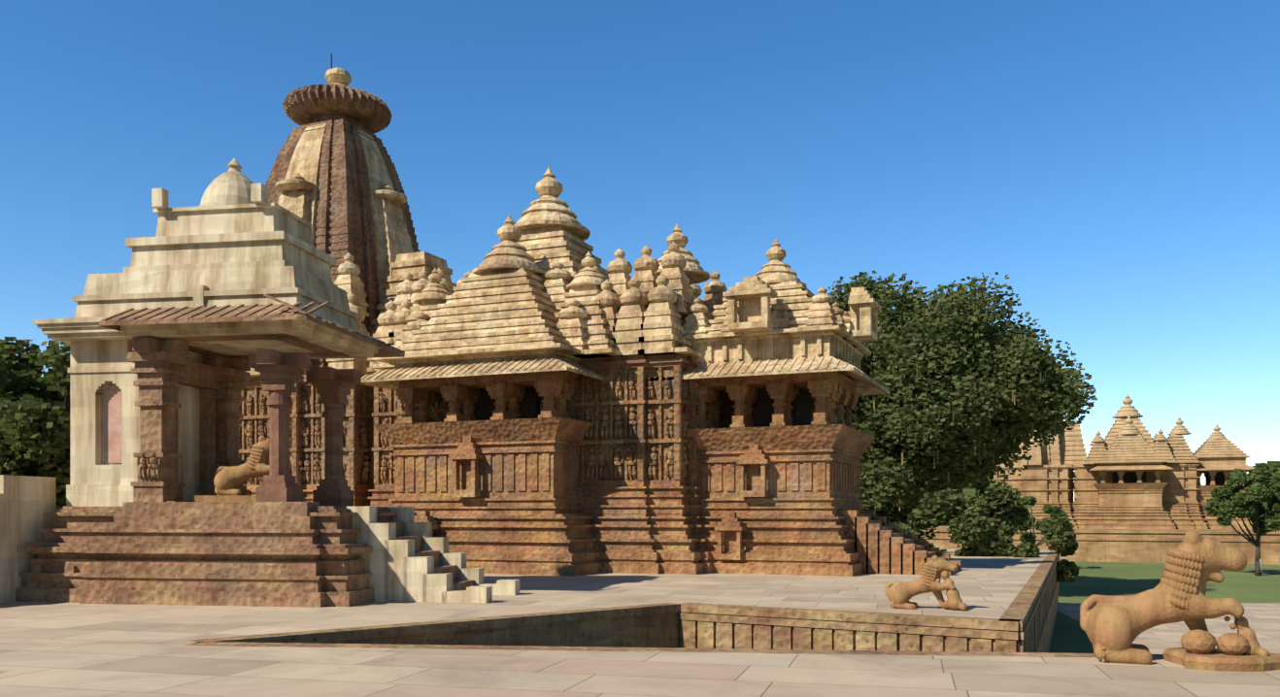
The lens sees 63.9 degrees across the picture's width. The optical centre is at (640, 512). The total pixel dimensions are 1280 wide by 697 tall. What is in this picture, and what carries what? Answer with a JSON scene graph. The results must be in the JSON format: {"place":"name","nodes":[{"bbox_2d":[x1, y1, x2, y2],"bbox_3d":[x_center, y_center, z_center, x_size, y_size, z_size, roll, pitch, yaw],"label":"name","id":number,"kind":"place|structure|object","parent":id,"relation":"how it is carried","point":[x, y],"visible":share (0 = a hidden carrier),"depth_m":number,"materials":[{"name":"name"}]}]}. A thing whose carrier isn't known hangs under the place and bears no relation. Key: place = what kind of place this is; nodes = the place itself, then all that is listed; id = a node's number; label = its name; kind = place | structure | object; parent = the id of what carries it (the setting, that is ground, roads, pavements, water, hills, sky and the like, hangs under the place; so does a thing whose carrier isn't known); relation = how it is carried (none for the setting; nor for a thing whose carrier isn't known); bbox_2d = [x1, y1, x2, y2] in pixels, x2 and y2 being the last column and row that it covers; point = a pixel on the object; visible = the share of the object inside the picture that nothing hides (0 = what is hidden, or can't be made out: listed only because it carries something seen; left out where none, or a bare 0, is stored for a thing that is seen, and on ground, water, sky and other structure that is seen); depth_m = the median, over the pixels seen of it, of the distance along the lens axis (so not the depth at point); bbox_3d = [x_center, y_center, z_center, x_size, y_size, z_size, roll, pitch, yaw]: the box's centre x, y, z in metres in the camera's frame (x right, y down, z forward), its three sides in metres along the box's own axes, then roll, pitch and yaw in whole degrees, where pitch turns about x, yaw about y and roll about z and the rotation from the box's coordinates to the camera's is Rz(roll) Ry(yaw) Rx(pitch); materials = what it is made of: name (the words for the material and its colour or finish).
{"place":"outdoors","nodes":[
{"label":"outdoors","id":0,"kind":"place"},
{"bbox_2d":[238,366,734,485],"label":"carved wall panels","id":1,"kind":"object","parent":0,"point":[640,420],"depth_m":34.22,"materials":[{"name":"brown stone"}]},
{"bbox_2d":[0,548,1279,696],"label":"terrace","id":2,"kind":"structure","parent":0,"point":[60,650],"depth_m":13.73,"materials":[{"name":"beige stone"}]},
{"bbox_2d":[0,474,55,604],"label":"wall","id":3,"kind":"structure","parent":2,"relation":"on","point":[26,503],"depth_m":22.52,"materials":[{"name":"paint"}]},
{"bbox_2d":[33,157,519,603],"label":"shrine building","id":4,"kind":"structure","parent":2,"relation":"on","point":[234,238],"depth_m":23.25,"materials":[{"name":"beige stone"}]},
{"bbox_2d":[103,385,122,463],"bbox_3d":[-12.020,-2.025,23.484,0.510,1.770,0.025,0,0,9],"label":"niche panel","id":5,"kind":"object","parent":4,"relation":"attached to","point":[113,423],"visible":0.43,"depth_m":23.48,"materials":[{"name":"pink stone"}]},
{"bbox_2d":[213,436,269,495],"bbox_3d":[-8.912,-1.062,23.511,1.794,1.384,0.775,0,0,9],"label":"lion statue","id":6,"kind":"object","parent":4,"relation":"on","point":[230,481],"visible":0.75,"depth_m":23.30,"materials":[{"name":"beige stone"}]},
{"bbox_2d":[15,502,474,607],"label":"stone platform","id":7,"kind":"structure","parent":4,"relation":"attached to","point":[303,555],"depth_m":21.79,"materials":[{"name":"brown stone"}]},
{"bbox_2d":[193,495,256,502],"bbox_3d":[-9.058,-0.265,23.534,2.000,0.250,0.900,0,0,9],"label":"statue base","id":8,"kind":"object","parent":7,"relation":"on","point":[224,498],"visible":0.43,"depth_m":23.13,"materials":[{"name":"beige stone"}]},
{"bbox_2d":[99,293,404,502],"bbox_3d":[-8.858,-2.355,24.196,4.920,4.430,5.290,0,0,9],"label":"porch","id":9,"kind":"object","parent":4,"relation":"attached to","point":[164,369],"visible":0.81,"depth_m":23.01,"materials":[{"name":"brown stone"}]},
{"bbox_2d":[248,349,361,506],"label":"pillars","id":10,"kind":"structure","parent":4,"relation":"attached to","point":[280,372],"depth_m":22.70,"materials":[{"name":"brown stone"}]},
{"bbox_2d":[243,53,961,576],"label":"temple wall","id":11,"kind":"structure","parent":2,"relation":"on","point":[502,491],"depth_m":33.28,"materials":[{"name":"brown stone"}]},
{"bbox_2d":[266,84,420,370],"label":"temple tower","id":12,"kind":"structure","parent":11,"relation":"attached to","point":[344,224],"depth_m":40.82,"materials":[{"name":"beige stone"}]},
{"bbox_2d":[247,123,889,395],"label":"temple roof","id":13,"kind":"structure","parent":11,"relation":"attached to","point":[540,288],"depth_m":34.50,"materials":[{"name":"beige stone"}]},
{"bbox_2d":[185,550,1163,658],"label":"stone platform","id":14,"kind":"structure","parent":2,"relation":"on","point":[1027,615],"depth_m":19.44,"materials":[{"name":"beige stone"}]},
{"bbox_2d":[885,555,958,609],"bbox_3d":[5.675,1.406,20.710,1.426,1.100,0.616,0,0,23],"label":"lion","id":15,"kind":"object","parent":2,"relation":"on","point":[899,594],"visible":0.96,"depth_m":20.58},
{"bbox_2d":[936,571,967,610],"bbox_3d":[6.211,1.546,20.431,0.602,0.786,0.302,0,0,23],"label":"human figure statue","id":16,"kind":"object","parent":2,"relation":"on","point":[954,601],"visible":0.77,"depth_m":20.34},
{"bbox_2d":[1079,530,1246,665],"bbox_3d":[6.768,1.096,13.330,1.939,1.739,0.974,0,0,23],"label":"lion","id":17,"kind":"object","parent":2,"relation":"on","point":[1113,627],"visible":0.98,"depth_m":13.11},
{"bbox_2d":[1162,629,1279,672],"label":"lion pedestal","id":18,"kind":"object","parent":2,"relation":"on","point":[1195,652],"visible":1,"depth_m":12.77,"materials":[{"name":"beige stone"}]},
{"bbox_2d":[1223,616,1269,656],"bbox_3d":[7.621,1.496,12.919,0.495,0.645,0.248,0,0,23],"label":"human figure statue","id":19,"kind":"object","parent":18,"relation":"on","point":[1241,625],"visible":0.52,"depth_m":12.83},
{"bbox_2d":[0,0,1279,502],"label":"sky","id":20,"kind":"structure","parent":0,"point":[1118,161],"materials":[{"name":"blue"}]},
{"bbox_2d":[813,270,1097,539],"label":"tree","id":21,"kind":"object","parent":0,"point":[977,380],"depth_m":56.47,"materials":[{"name":"green plant"}]},
{"bbox_2d":[1048,561,1279,653],"bbox_3d":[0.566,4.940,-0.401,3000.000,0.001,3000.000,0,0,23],"label":"lawn","id":22,"kind":"structure","parent":0,"point":[1246,585],"depth_m":68.45,"materials":[{"name":"green plant"}]},
{"bbox_2d":[0,336,69,508],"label":"tree","id":23,"kind":"object","parent":22,"relation":"on","point":[30,421],"depth_m":46.66,"materials":[{"name":"green plant"}]},
{"bbox_2d":[44,377,53,411],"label":"tree","id":24,"kind":"object","parent":22,"relation":"on","point":[48,382],"depth_m":60.10,"materials":[{"name":"green plant"}]},
{"bbox_2d":[892,479,1079,583],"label":"shrub","id":25,"kind":"object","parent":22,"relation":"on","point":[973,530],"depth_m":45.82,"materials":[{"name":"green plant"}]},
{"bbox_2d":[1016,495,1072,545],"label":"tree","id":26,"kind":"object","parent":22,"relation":"on","point":[1050,510],"depth_m":88.83,"materials":[{"name":"green plant"}]},
{"bbox_2d":[917,526,1279,565],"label":"platform","id":27,"kind":"structure","parent":22,"relation":"on","point":[1153,546],"depth_m":102.56,"materials":[{"name":"stone"}]},
{"bbox_2d":[987,463,1252,529],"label":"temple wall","id":28,"kind":"structure","parent":27,"relation":"on","point":[1138,505],"depth_m":110.44,"materials":[{"name":"beige stone"}]},
{"bbox_2d":[1004,426,1062,466],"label":"distant temple","id":29,"kind":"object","parent":28,"relation":"on","point":[1052,455],"visible":0.06,"depth_m":116.02,"materials":[{"name":"stone"}]},
{"bbox_2d":[992,467,1200,502],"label":"wall","id":30,"kind":"structure","parent":28,"relation":"on","point":[1048,485],"depth_m":114.49,"materials":[{"name":"stone"}]},
{"bbox_2d":[996,395,1254,471],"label":"roof","id":31,"kind":"structure","parent":28,"relation":"on","point":[1128,442],"depth_m":111.65,"materials":[{"name":"stone"}]},
{"bbox_2d":[1203,467,1279,575],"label":"tree","id":32,"kind":"object","parent":22,"relation":"on","point":[1257,482],"depth_m":79.46,"materials":[{"name":"green plant"}]},
{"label":"trunk","id":33,"kind":"object","parent":22,"relation":"on","visible":0},
{"bbox_2d":[1251,461,1279,510],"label":"tree","id":34,"kind":"object","parent":33,"relation":"on","point":[1273,467],"visible":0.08,"depth_m":165.73,"materials":[{"name":"green plant"}]},
{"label":"trunk","id":35,"kind":"object","parent":22,"relation":"on","visible":0},
{"bbox_2d":[929,472,993,526],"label":"tree","id":36,"kind":"object","parent":35,"relation":"on","point":[968,490],"visible":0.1,"depth_m":156.81,"materials":[{"name":"green plant"}]},
{"bbox_2d":[1057,603,1279,654],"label":"path","id":37,"kind":"structure","parent":0,"point":[1263,621],"depth_m":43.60,"materials":[{"name":"beige stone"}]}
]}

